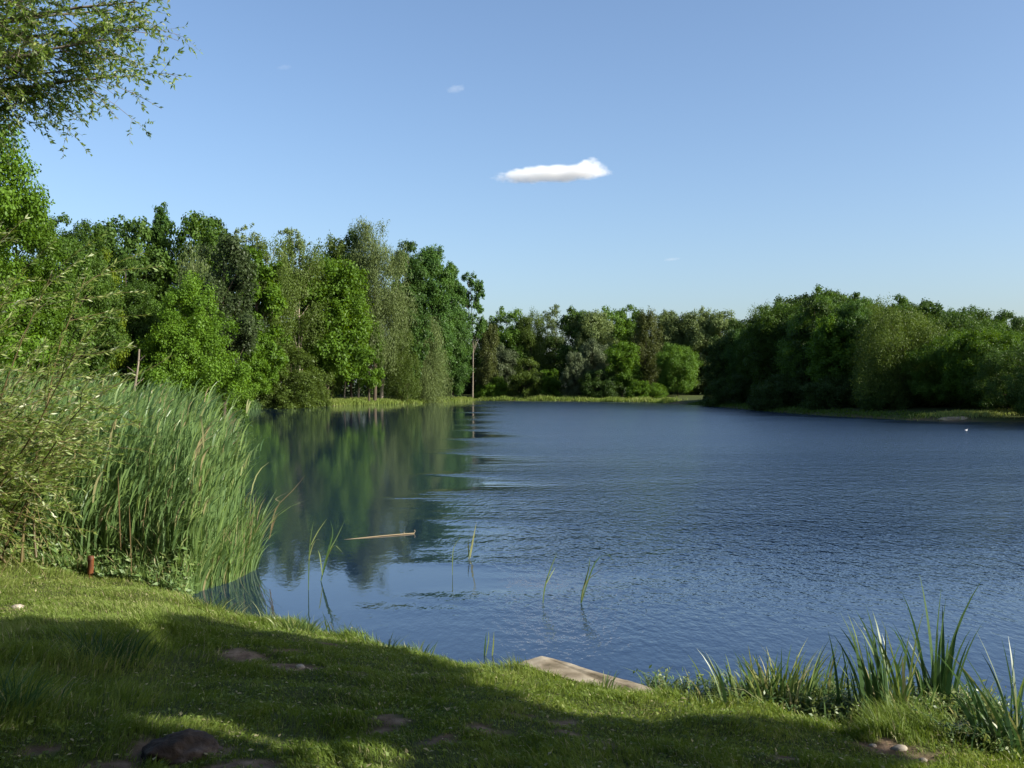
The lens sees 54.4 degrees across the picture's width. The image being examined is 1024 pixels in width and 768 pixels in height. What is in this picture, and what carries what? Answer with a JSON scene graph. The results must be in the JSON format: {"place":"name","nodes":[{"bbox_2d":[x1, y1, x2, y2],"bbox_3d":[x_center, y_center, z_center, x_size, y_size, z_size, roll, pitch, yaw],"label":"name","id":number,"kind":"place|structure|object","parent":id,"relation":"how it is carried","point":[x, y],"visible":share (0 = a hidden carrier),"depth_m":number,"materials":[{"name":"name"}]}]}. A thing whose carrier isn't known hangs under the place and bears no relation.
{"place":"outdoors","nodes":[
{"label":"outdoors","id":0,"kind":"place"},
{"bbox_2d":[0,387,1023,767],"bbox_3d":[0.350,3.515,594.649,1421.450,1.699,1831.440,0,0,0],"label":"ground","id":1,"kind":"structure","parent":0,"point":[394,719],"depth_m":6.71,"materials":[{"name":"plant"}]},
{"bbox_2d":[0,114,55,388],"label":"broadleaf tree","id":2,"kind":"object","parent":1,"relation":"on","point":[16,203],"visible":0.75,"depth_m":34.67,"materials":[{"name":"green plant"}]},
{"bbox_2d":[0,205,78,397],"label":"broadleaf tree","id":3,"kind":"object","parent":1,"relation":"on","point":[51,324],"visible":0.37,"depth_m":39.63,"materials":[{"name":"green plant"}]},
{"bbox_2d":[0,641,90,717],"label":"grass tuft","id":4,"kind":"object","parent":1,"relation":"on","point":[33,697],"visible":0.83,"depth_m":6.13,"materials":[{"name":"plant"}]},
{"bbox_2d":[7,212,112,391],"bbox_3d":[-23.994,-3.394,52.130,4.708,11.077,4.474,0,0,12],"label":"broadleaf tree","id":5,"kind":"object","parent":1,"relation":"on","point":[69,245],"visible":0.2,"depth_m":51.98,"materials":[{"name":"green plant"}]},
{"bbox_2d":[0,213,175,578],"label":"willow bush","id":6,"kind":"object","parent":1,"relation":"on","point":[14,429],"visible":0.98,"depth_m":12.01,"materials":[{"name":"green plant"}]},
{"bbox_2d":[48,218,133,397],"bbox_3d":[-24.091,-3.583,56.108,4.764,11.496,5.055,0,0,-36],"label":"broadleaf tree","id":7,"kind":"object","parent":1,"relation":"on","point":[111,327],"visible":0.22,"depth_m":55.57,"materials":[{"name":"green plant"}]},
{"bbox_2d":[0,0,201,166],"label":"willow tree","id":8,"kind":"object","parent":1,"relation":"on","point":[11,33],"visible":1,"depth_m":11.49,"materials":[{"name":"green plant"}]},
{"bbox_2d":[32,615,170,673],"bbox_3d":[-3.208,2.017,7.716,1.179,0.403,0.724,0,0,0],"label":"grass tuft","id":9,"kind":"object","parent":1,"relation":"on","point":[126,649],"visible":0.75,"depth_m":7.74,"materials":[{"name":"plant"}]},
{"bbox_2d":[89,247,129,378],"bbox_3d":[-24.477,-3.046,59.902,2.901,10.454,2.706,0,0,20],"label":"broadleaf tree","id":10,"kind":"object","parent":1,"relation":"on","point":[122,354],"visible":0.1,"depth_m":59.97,"materials":[{"name":"green plant"}]},
{"bbox_2d":[77,214,172,390],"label":"broadleaf tree","id":11,"kind":"object","parent":1,"relation":"on","point":[134,244],"visible":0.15,"depth_m":87.06,"materials":[{"name":"green plant"}]},
{"bbox_2d":[101,252,162,391],"bbox_3d":[-24.820,-3.086,63.955,5.045,10.699,5.087,0,0,-43],"label":"broadleaf tree","id":12,"kind":"object","parent":1,"relation":"on","point":[139,300],"visible":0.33,"depth_m":63.24,"materials":[{"name":"green plant"}]},
{"bbox_2d":[0,360,295,596],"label":"reed bed","id":13,"kind":"object","parent":1,"relation":"on","point":[185,535],"visible":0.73,"depth_m":13.14,"materials":[{"name":"plant"}]},
{"bbox_2d":[122,299,180,384],"bbox_3d":[-23.823,-1.690,65.813,5.036,7.888,4.754,0,0,42],"label":"broadleaf tree","id":14,"kind":"object","parent":1,"relation":"on","point":[158,306],"visible":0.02,"depth_m":64.74,"materials":[{"name":"green plant"}]},
{"bbox_2d":[142,201,176,303],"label":"broadleaf tree","id":15,"kind":"object","parent":1,"relation":"on","point":[160,222],"visible":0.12,"depth_m":91.23,"materials":[{"name":"green plant"}]},
{"bbox_2d":[141,728,223,765],"bbox_3d":[-1.841,2.086,5.544,0.468,0.305,0.405,0,0,0],"label":"rock","id":16,"kind":"object","parent":1,"relation":"on","point":[182,746],"visible":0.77,"depth_m":5.46,"materials":[{"name":"stone"}]},
{"bbox_2d":[124,270,253,414],"bbox_3d":[-20.309,-1.994,61.856,8.503,10.219,7.866,0,0,-15],"label":"cone shaped tree","id":17,"kind":"object","parent":1,"relation":"on","point":[175,331],"visible":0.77,"depth_m":61.00,"materials":[{"name":"green plant"}]},
{"bbox_2d":[143,210,234,329],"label":"broadleaf tree","id":18,"kind":"object","parent":1,"relation":"on","point":[193,227],"visible":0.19,"depth_m":89.04,"materials":[{"name":"green plant"}]},
{"bbox_2d":[174,238,225,361],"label":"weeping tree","id":19,"kind":"object","parent":1,"relation":"on","point":[196,266],"visible":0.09,"depth_m":77.33,"materials":[{"name":"green plant"}]},
{"bbox_2d":[175,580,247,612],"bbox_3d":[-3.256,2.442,11.058,0.926,0.578,0.577,0,0,-27],"label":"grass tuft","id":20,"kind":"object","parent":1,"relation":"on","point":[218,605],"visible":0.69,"depth_m":11.09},
{"bbox_2d":[192,230,269,417],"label":"dark leaved tree","id":21,"kind":"object","parent":1,"relation":"on","point":[229,299],"visible":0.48,"depth_m":69.71,"materials":[{"name":"green plant"}]},
{"bbox_2d":[216,390,256,418],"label":"bush","id":22,"kind":"object","parent":1,"relation":"on","point":[241,403],"visible":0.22,"depth_m":79.60,"materials":[{"name":"green plant"}]},
{"bbox_2d":[1,241,483,395],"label":"wood","id":23,"kind":"object","parent":1,"relation":"on","point":[364,389],"visible":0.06,"depth_m":175.38,"materials":[{"name":"green plant"}]},
{"bbox_2d":[231,222,271,294],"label":"sparse tree","id":24,"kind":"object","parent":1,"relation":"on","point":[266,257],"visible":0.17,"depth_m":117.69,"materials":[{"name":"green plant"}]},
{"bbox_2d":[231,244,292,395],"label":"broadleaf tree","id":25,"kind":"object","parent":1,"relation":"on","point":[275,301],"visible":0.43,"depth_m":114.55,"materials":[{"name":"green plant"}]},
{"bbox_2d":[240,327,287,395],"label":"broadleaf tree","id":26,"kind":"object","parent":1,"relation":"on","point":[260,383],"visible":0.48,"depth_m":113.24,"materials":[{"name":"green plant"}]},
{"bbox_2d":[249,233,305,380],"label":"birch tree","id":27,"kind":"object","parent":1,"relation":"on","point":[284,279],"visible":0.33,"depth_m":118.72,"materials":[{"name":"green plant"}]},
{"bbox_2d":[247,344,335,408],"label":"bush","id":28,"kind":"object","parent":1,"relation":"on","point":[296,389],"visible":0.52,"depth_m":116.60,"materials":[{"name":"green plant"}]},
{"bbox_2d":[274,227,309,370],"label":"sparse tree","id":29,"kind":"object","parent":1,"relation":"on","point":[287,231],"visible":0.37,"depth_m":123.89,"materials":[{"name":"green plant"}]},
{"bbox_2d":[263,612,336,632],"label":"grass tuft","id":30,"kind":"object","parent":1,"relation":"on","point":[308,627],"visible":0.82,"depth_m":10.11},
{"bbox_2d":[277,234,330,369],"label":"birch tree","id":31,"kind":"object","parent":1,"relation":"on","point":[306,327],"visible":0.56,"depth_m":124.46,"materials":[{"name":"green plant"}]},
{"bbox_2d":[308,385,332,406],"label":"bush","id":32,"kind":"object","parent":1,"relation":"on","point":[323,395],"visible":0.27,"depth_m":126.12,"materials":[{"name":"green plant"}]},
{"bbox_2d":[284,254,376,388],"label":"sycamore tree","id":33,"kind":"object","parent":1,"relation":"on","point":[333,350],"visible":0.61,"depth_m":127.63,"materials":[{"name":"green plant"}]},
{"bbox_2d":[316,230,347,398],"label":"broadleaf tree","id":34,"kind":"object","parent":1,"relation":"on","point":[334,253],"visible":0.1,"depth_m":139.47,"materials":[{"name":"green plant"}]},
{"bbox_2d":[337,227,370,397],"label":"broadleaf tree","id":35,"kind":"object","parent":1,"relation":"on","point":[347,240],"visible":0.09,"depth_m":141.36,"materials":[{"name":"green plant"}]},
{"bbox_2d":[349,312,386,402],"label":"broadleaf tree","id":36,"kind":"object","parent":1,"relation":"on","point":[370,381],"visible":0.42,"depth_m":137.95,"materials":[{"name":"green plant"}]},
{"bbox_2d":[329,395,417,405],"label":"meadow grass","id":37,"kind":"structure","parent":1,"relation":"on","point":[340,399],"depth_m":138.03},
{"bbox_2d":[340,215,420,400],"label":"willow tree","id":38,"kind":"object","parent":1,"relation":"on","point":[372,261],"visible":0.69,"depth_m":138.68,"materials":[{"name":"green plant"}]},
{"bbox_2d":[379,326,422,403],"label":"broadleaf tree","id":39,"kind":"object","parent":1,"relation":"on","point":[395,380],"visible":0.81,"depth_m":144.96,"materials":[{"name":"green plant"}]},
{"bbox_2d":[383,238,434,399],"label":"poplar tree","id":40,"kind":"object","parent":1,"relation":"on","point":[419,276],"visible":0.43,"depth_m":148.38,"materials":[{"name":"green plant"}]},
{"bbox_2d":[401,316,453,402],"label":"weeping tree","id":41,"kind":"object","parent":1,"relation":"on","point":[432,381],"visible":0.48,"depth_m":152.88,"materials":[{"name":"green plant"}]},
{"bbox_2d":[408,244,462,377],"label":"poplar tree","id":42,"kind":"object","parent":1,"relation":"on","point":[438,298],"visible":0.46,"depth_m":157.41,"materials":[{"name":"green plant"}]},
{"bbox_2d":[438,260,470,396],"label":"poplar tree","id":43,"kind":"object","parent":1,"relation":"on","point":[456,287],"visible":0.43,"depth_m":166.01,"materials":[{"name":"green plant"}]},
{"bbox_2d":[442,303,474,397],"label":"broadleaf tree","id":44,"kind":"object","parent":1,"relation":"on","point":[460,374],"visible":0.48,"depth_m":166.07,"materials":[{"name":"green plant"}]},
{"bbox_2d":[460,270,487,397],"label":"slender tree","id":45,"kind":"object","parent":1,"relation":"on","point":[480,327],"visible":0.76,"depth_m":175.50,"materials":[{"name":"green plant"}]},
{"bbox_2d":[473,320,500,388],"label":"broadleaf tree","id":46,"kind":"object","parent":1,"relation":"on","point":[489,341],"visible":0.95,"depth_m":177.31,"materials":[{"name":"green plant"}]},
{"bbox_2d":[474,375,510,397],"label":"bush","id":47,"kind":"object","parent":1,"relation":"on","point":[500,384],"visible":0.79,"depth_m":176.84,"materials":[{"name":"green plant"}]},
{"bbox_2d":[480,343,518,391],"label":"tree","id":48,"kind":"object","parent":1,"relation":"on","point":[505,361],"visible":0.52,"depth_m":180.98,"materials":[{"name":"green plant"}]},
{"bbox_2d":[476,306,537,382],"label":"broadleaf tree","id":49,"kind":"object","parent":1,"relation":"on","point":[508,335],"visible":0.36,"depth_m":187.55,"materials":[{"name":"green plant"}]},
{"bbox_2d":[330,394,687,405],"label":"sunlit bank grass","id":50,"kind":"structure","parent":1,"relation":"on","point":[564,398],"depth_m":161.95,"materials":[{"name":"plant"}]},
{"bbox_2d":[505,357,548,396],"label":"bush","id":51,"kind":"object","parent":1,"relation":"on","point":[519,378],"visible":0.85,"depth_m":174.56,"materials":[{"name":"green plant"}]},
{"bbox_2d":[513,307,548,384],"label":"broadleaf tree","id":52,"kind":"object","parent":1,"relation":"on","point":[538,350],"visible":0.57,"depth_m":187.04,"materials":[{"name":"green plant"}]},
{"bbox_2d":[528,331,566,393],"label":"broadleaf tree","id":53,"kind":"object","parent":1,"relation":"on","point":[550,341],"visible":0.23,"depth_m":194.04,"materials":[{"name":"green plant"}]},
{"bbox_2d":[538,368,562,396],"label":"bush","id":54,"kind":"object","parent":1,"relation":"on","point":[551,382],"visible":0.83,"depth_m":174.64,"materials":[{"name":"green plant"}]},
{"bbox_2d":[541,304,566,367],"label":"sparse tree","id":55,"kind":"object","parent":1,"relation":"on","point":[549,320],"visible":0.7,"depth_m":195.06,"materials":[{"name":"green plant"}]},
{"bbox_2d":[554,305,590,388],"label":"broadleaf tree","id":56,"kind":"object","parent":1,"relation":"on","point":[570,331],"visible":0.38,"depth_m":184.50,"materials":[{"name":"green plant"}]},
{"bbox_2d":[559,351,589,396],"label":"willow bush","id":57,"kind":"object","parent":1,"relation":"on","point":[578,370],"visible":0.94,"depth_m":171.09,"materials":[{"name":"green plant"}]},
{"bbox_2d":[516,656,651,691],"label":"stone slab","id":58,"kind":"structure","parent":1,"relation":"on","point":[573,671],"depth_m":8.59,"materials":[{"name":"stone"}]},
{"bbox_2d":[570,338,609,387],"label":"tree","id":59,"kind":"object","parent":1,"relation":"on","point":[596,354],"visible":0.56,"depth_m":174.63,"materials":[{"name":"green plant"}]},
{"bbox_2d":[567,308,619,382],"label":"broadleaf tree","id":60,"kind":"object","parent":1,"relation":"on","point":[600,326],"visible":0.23,"depth_m":181.97,"materials":[{"name":"green plant"}]},
{"bbox_2d":[578,368,624,397],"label":"bush","id":61,"kind":"object","parent":1,"relation":"on","point":[607,386],"visible":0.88,"depth_m":167.93,"materials":[{"name":"green plant"}]},
{"bbox_2d":[593,305,637,381],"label":"broadleaf tree","id":62,"kind":"object","parent":1,"relation":"on","point":[618,329],"visible":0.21,"depth_m":186.28,"materials":[{"name":"green plant"}]},
{"bbox_2d":[603,340,640,395],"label":"tree","id":63,"kind":"object","parent":1,"relation":"on","point":[628,369],"visible":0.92,"depth_m":168.13,"materials":[{"name":"green plant"}]},
{"bbox_2d":[613,304,648,386],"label":"broadleaf tree","id":64,"kind":"object","parent":1,"relation":"on","point":[630,323],"visible":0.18,"depth_m":188.00,"materials":[{"name":"green plant"}]},
{"bbox_2d":[623,379,668,397],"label":"bush","id":65,"kind":"object","parent":1,"relation":"on","point":[640,389],"visible":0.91,"depth_m":162.56,"materials":[{"name":"green plant"}]},
{"bbox_2d":[629,305,665,384],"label":"column tree","id":66,"kind":"object","parent":1,"relation":"on","point":[646,324],"visible":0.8,"depth_m":177.18,"materials":[{"name":"green plant"}]},
{"bbox_2d":[629,665,703,695],"bbox_3d":[1.287,2.565,8.487,0.714,0.345,0.664,0,0,0],"label":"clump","id":67,"kind":"object","parent":1,"relation":"on","point":[654,683],"visible":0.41,"depth_m":8.46,"materials":[{"name":"plant"}]},
{"bbox_2d":[644,309,694,394],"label":"broadleaf tree","id":68,"kind":"object","parent":1,"relation":"on","point":[673,334],"visible":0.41,"depth_m":179.52,"materials":[{"name":"green plant"}]},
{"bbox_2d":[654,341,703,395],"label":"broadleaf tree","id":69,"kind":"object","parent":1,"relation":"on","point":[686,364],"visible":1,"depth_m":166.06,"materials":[{"name":"green plant"}]},
{"bbox_2d":[677,306,722,394],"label":"broadleaf tree","id":70,"kind":"object","parent":1,"relation":"on","point":[691,329],"visible":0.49,"depth_m":177.33,"materials":[{"name":"green plant"}]},
{"bbox_2d":[697,308,740,385],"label":"broadleaf tree","id":71,"kind":"object","parent":1,"relation":"on","point":[716,323],"visible":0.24,"depth_m":176.42,"materials":[{"name":"green plant"}]},
{"bbox_2d":[702,330,742,399],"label":"broadleaf tree","id":72,"kind":"object","parent":1,"relation":"on","point":[713,359],"visible":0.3,"depth_m":137.53,"materials":[{"name":"green plant"}]},
{"bbox_2d":[698,372,753,406],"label":"bush","id":73,"kind":"object","parent":1,"relation":"on","point":[737,393],"visible":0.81,"depth_m":124.25,"materials":[{"name":"green plant"}]},
{"bbox_2d":[723,328,749,384],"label":"broadleaf tree","id":74,"kind":"object","parent":1,"relation":"on","point":[729,353],"visible":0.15,"depth_m":132.82,"materials":[{"name":"green plant"}]},
{"bbox_2d":[714,313,759,347],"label":"broadleaf tree","id":75,"kind":"object","parent":1,"relation":"on","point":[734,326],"visible":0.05,"depth_m":139.87,"materials":[{"name":"green plant"}]},
{"bbox_2d":[732,325,755,391],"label":"broadleaf tree","id":76,"kind":"object","parent":1,"relation":"on","point":[739,357],"visible":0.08,"depth_m":128.06,"materials":[{"name":"green plant"}]},
{"bbox_2d":[737,303,786,391],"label":"broadleaf tree","id":77,"kind":"object","parent":1,"relation":"on","point":[765,350],"visible":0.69,"depth_m":113.18,"materials":[{"name":"green plant"}]},
{"bbox_2d":[659,638,892,720],"bbox_3d":[2.301,2.421,8.248,1.859,0.631,1.668,0,0,-42],"label":"cattail clump","id":78,"kind":"object","parent":1,"relation":"on","point":[791,690],"visible":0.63,"depth_m":8.09,"materials":[{"name":"plant"}]},
{"bbox_2d":[746,372,813,410],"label":"bush","id":79,"kind":"object","parent":1,"relation":"on","point":[777,391],"visible":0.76,"depth_m":102.25,"materials":[{"name":"green plant"}]},
{"bbox_2d":[767,296,806,370],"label":"broadleaf tree","id":80,"kind":"object","parent":1,"relation":"on","point":[797,305],"visible":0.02,"depth_m":113.00,"materials":[{"name":"green plant"}]},
{"bbox_2d":[773,295,840,380],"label":"broadleaf tree","id":81,"kind":"object","parent":1,"relation":"on","point":[785,351],"visible":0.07,"depth_m":104.92,"materials":[{"name":"green plant"}]},
{"bbox_2d":[771,291,846,379],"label":"broadleaf tree","id":82,"kind":"object","parent":1,"relation":"on","point":[784,325],"visible":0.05,"depth_m":109.78,"materials":[{"name":"green plant"}]},
{"bbox_2d":[788,296,839,390],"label":"broadleaf tree","id":83,"kind":"object","parent":1,"relation":"on","point":[808,304],"visible":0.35,"depth_m":103.29,"materials":[{"name":"green plant"}]},
{"bbox_2d":[686,401,945,420],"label":"shaded bank grass","id":84,"kind":"structure","parent":1,"relation":"on","point":[793,409],"depth_m":88.00,"materials":[{"name":"plant"}]},
{"bbox_2d":[800,322,857,382],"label":"broadleaf tree","id":85,"kind":"object","parent":1,"relation":"on","point":[809,346],"visible":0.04,"depth_m":99.07,"materials":[{"name":"green plant"}]},
{"bbox_2d":[806,308,869,405],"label":"broadleaf tree","id":86,"kind":"object","parent":1,"relation":"on","point":[824,337],"visible":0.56,"depth_m":95.69,"materials":[{"name":"green plant"}]},
{"bbox_2d":[795,373,881,410],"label":"bush","id":87,"kind":"object","parent":1,"relation":"on","point":[836,392],"visible":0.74,"depth_m":92.75,"materials":[{"name":"green plant"}]},
{"bbox_2d":[832,299,876,388],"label":"broadleaf tree","id":88,"kind":"object","parent":1,"relation":"on","point":[859,311],"visible":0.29,"depth_m":95.22,"materials":[{"name":"green plant"}]},
{"bbox_2d":[793,607,977,729],"bbox_3d":[2.959,2.231,7.794,1.584,1.009,1.053,0,0,0],"label":"cattail clump","id":89,"kind":"object","parent":1,"relation":"on","point":[874,686],"visible":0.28,"depth_m":7.70,"materials":[{"name":"plant"}]},
{"bbox_2d":[845,301,950,407],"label":"broadleaf tree","id":90,"kind":"object","parent":1,"relation":"on","point":[875,351],"visible":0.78,"depth_m":84.36,"materials":[{"name":"green plant"}]},
{"bbox_2d":[911,298,944,398],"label":"broadleaf tree","id":91,"kind":"object","parent":1,"relation":"on","point":[929,307],"visible":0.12,"depth_m":103.22,"materials":[{"name":"green plant"}]},
{"bbox_2d":[902,307,994,404],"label":"broadleaf tree","id":92,"kind":"object","parent":1,"relation":"on","point":[957,323],"visible":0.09,"depth_m":87.32,"materials":[{"name":"green plant"}]},
{"bbox_2d":[899,326,1006,407],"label":"broadleaf tree","id":93,"kind":"object","parent":1,"relation":"on","point":[926,389],"visible":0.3,"depth_m":81.23,"materials":[{"name":"green plant"}]},
{"bbox_2d":[894,407,1023,420],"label":"sandy shore grass","id":94,"kind":"structure","parent":1,"relation":"on","point":[974,413],"depth_m":74.82,"materials":[{"name":"plant"}]},
{"bbox_2d":[912,633,1023,761],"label":"cattail clump","id":95,"kind":"object","parent":1,"relation":"on","point":[1010,729],"visible":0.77,"depth_m":6.87,"materials":[{"name":"plant"}]},
{"bbox_2d":[933,326,1023,409],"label":"broadleaf tree","id":96,"kind":"object","parent":1,"relation":"on","point":[991,338],"visible":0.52,"depth_m":77.32,"materials":[{"name":"green plant"}]},
{"bbox_2d":[958,340,1023,415],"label":"broadleaf tree","id":97,"kind":"object","parent":1,"relation":"on","point":[1015,394],"visible":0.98,"depth_m":73.60,"materials":[{"name":"green plant"}]},
{"bbox_2d":[977,315,1014,330],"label":"broadleaf tree","id":98,"kind":"object","parent":1,"relation":"on","point":[988,323],"visible":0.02,"depth_m":91.81,"materials":[{"name":"green plant"}]},
{"bbox_2d":[997,314,1023,333],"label":"broadleaf tree","id":99,"kind":"object","parent":1,"relation":"on","point":[1019,322],"visible":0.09,"depth_m":86.70,"materials":[{"name":"green plant"}]},
{"bbox_2d":[0,0,1023,386],"label":"sky","id":100,"kind":"structure","parent":0,"point":[679,156],"materials":[{"name":"blue"}]},
{"bbox_2d":[192,401,1023,736],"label":"water","id":101,"kind":"structure","parent":0,"point":[718,535],"depth_m":17.56,"materials":[{"name":"blue liquid"}]},
{"bbox_2d":[658,665,754,703],"bbox_3d":[1.693,2.572,8.263,0.902,0.329,0.779,0,0,0],"label":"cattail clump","id":102,"kind":"object","parent":101,"relation":"in","point":[699,688],"visible":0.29,"depth_m":8.32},
{"bbox_2d":[800,670,892,719],"bbox_3d":[2.710,2.515,7.919,0.921,0.441,0.743,0,0,0],"label":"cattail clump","id":103,"kind":"object","parent":101,"relation":"in","point":[833,698],"visible":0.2,"depth_m":7.92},
{"bbox_2d":[893,578,1000,711],"bbox_3d":[3.413,2.137,7.984,0.810,1.198,0.882,0,0,-42],"label":"cattail clump","id":104,"kind":"object","parent":101,"relation":"in","point":[942,673],"visible":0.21,"depth_m":7.96,"materials":[{"name":"plant"}]},
{"bbox_2d":[914,674,1023,722],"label":"cattail clump","id":105,"kind":"object","parent":101,"relation":"in","point":[955,709],"visible":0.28,"depth_m":7.82,"materials":[{"name":"plant"}]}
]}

